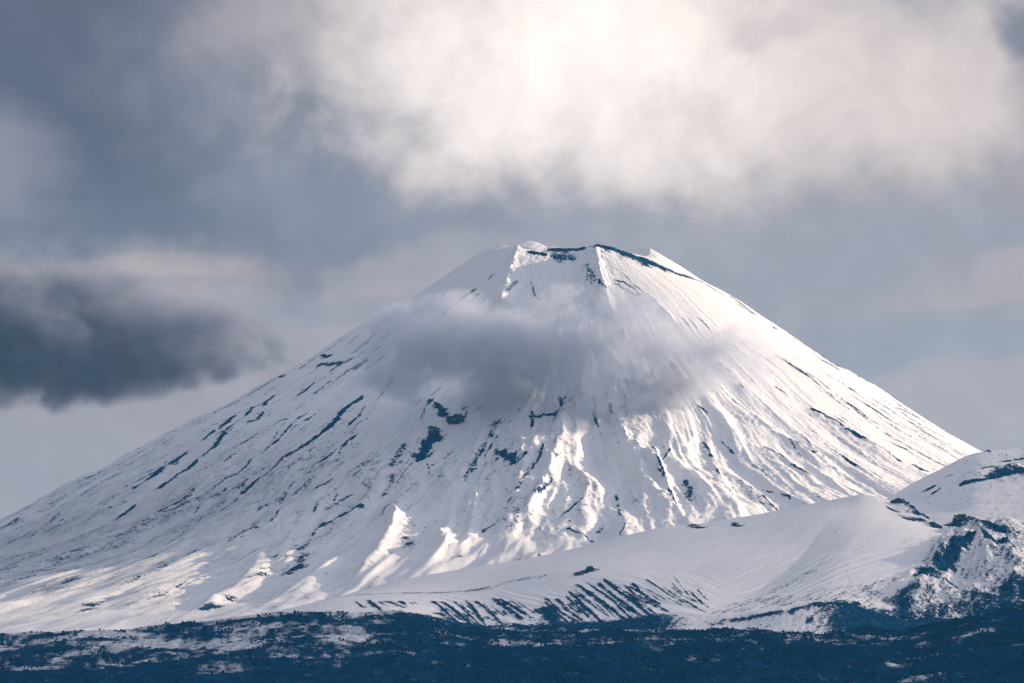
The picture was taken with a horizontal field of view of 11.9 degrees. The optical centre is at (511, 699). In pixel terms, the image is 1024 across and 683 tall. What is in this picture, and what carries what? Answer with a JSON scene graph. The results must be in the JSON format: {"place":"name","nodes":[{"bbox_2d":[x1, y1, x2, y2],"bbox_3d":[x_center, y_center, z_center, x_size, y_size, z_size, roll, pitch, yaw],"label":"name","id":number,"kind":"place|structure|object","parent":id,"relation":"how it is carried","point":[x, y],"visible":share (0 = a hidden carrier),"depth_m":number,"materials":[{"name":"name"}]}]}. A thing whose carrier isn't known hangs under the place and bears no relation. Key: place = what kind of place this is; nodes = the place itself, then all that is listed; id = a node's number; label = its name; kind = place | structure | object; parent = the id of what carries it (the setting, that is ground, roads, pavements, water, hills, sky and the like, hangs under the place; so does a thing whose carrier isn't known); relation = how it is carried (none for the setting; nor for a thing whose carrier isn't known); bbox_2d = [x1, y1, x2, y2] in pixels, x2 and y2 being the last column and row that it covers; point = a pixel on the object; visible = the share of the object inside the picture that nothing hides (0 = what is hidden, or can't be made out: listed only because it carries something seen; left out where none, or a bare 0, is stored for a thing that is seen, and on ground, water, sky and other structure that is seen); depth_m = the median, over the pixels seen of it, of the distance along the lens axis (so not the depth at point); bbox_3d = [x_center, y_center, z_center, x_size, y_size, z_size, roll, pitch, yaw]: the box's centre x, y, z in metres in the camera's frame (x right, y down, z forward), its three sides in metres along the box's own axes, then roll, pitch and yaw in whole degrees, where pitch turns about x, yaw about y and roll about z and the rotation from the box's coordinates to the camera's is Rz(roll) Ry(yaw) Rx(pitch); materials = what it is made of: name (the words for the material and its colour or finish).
{"place":"outdoors","nodes":[
{"label":"outdoors","id":0,"kind":"place"},
{"bbox_2d":[0,241,981,632],"bbox_3d":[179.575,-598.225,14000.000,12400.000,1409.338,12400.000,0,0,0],"label":"mountain","id":1,"kind":"structure","parent":0,"point":[596,393],"depth_m":12882.80,"materials":[{"name":"white snow"}]},
{"bbox_2d":[428,428,439,434],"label":"rock outcrop","id":2,"kind":"object","parent":1,"relation":"on","point":[434,431],"visible":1,"depth_m":12839.57,"materials":[{"name":"stone"}]},
{"bbox_2d":[445,413,464,423],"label":"rock outcrop","id":3,"kind":"object","parent":1,"relation":"on","point":[456,418],"visible":1,"depth_m":12895.01,"materials":[{"name":"stone"}]},
{"bbox_2d":[0,607,1023,682],"bbox_3d":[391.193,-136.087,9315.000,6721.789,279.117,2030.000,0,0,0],"label":"terrain","id":4,"kind":"structure","parent":0,"point":[209,636],"depth_m":9451.04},
{"bbox_2d":[0,604,1023,682],"bbox_3d":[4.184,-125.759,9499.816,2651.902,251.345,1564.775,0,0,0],"label":"scrub","id":5,"kind":"object","parent":4,"relation":"on","point":[273,639],"visible":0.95,"depth_m":9482.91,"materials":[{"name":"blue plant"}]},
{"bbox_2d":[0,0,1023,518],"label":"sky","id":6,"kind":"structure","parent":0,"point":[199,199],"materials":[{"name":"grey"}]},
{"bbox_2d":[130,495,1023,633],"bbox_3d":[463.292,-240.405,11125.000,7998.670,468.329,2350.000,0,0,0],"label":"foothills","id":7,"kind":"structure","parent":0,"point":[843,564],"depth_m":10668.53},
{"bbox_2d":[573,571,584,575],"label":"rock outcrop","id":8,"kind":"object","parent":7,"relation":"on","point":[578,573],"visible":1,"depth_m":10708.30,"materials":[{"name":"grey stone"}]},
{"bbox_2d":[890,497,914,507],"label":"rock outcrop","id":9,"kind":"object","parent":7,"relation":"on","point":[899,500],"visible":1,"depth_m":11327.89,"materials":[{"name":"stone"}]},
{"bbox_2d":[953,514,966,521],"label":"rock outcrop","id":10,"kind":"object","parent":7,"relation":"on","point":[958,517],"visible":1,"depth_m":11315.31,"materials":[{"name":"stone"}]},
{"bbox_2d":[886,447,1023,523],"bbox_3d":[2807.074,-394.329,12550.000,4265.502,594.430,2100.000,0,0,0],"label":"hill","id":11,"kind":"structure","parent":0,"point":[984,484],"depth_m":12158.06,"materials":[{"name":"white snow"}]}
]}

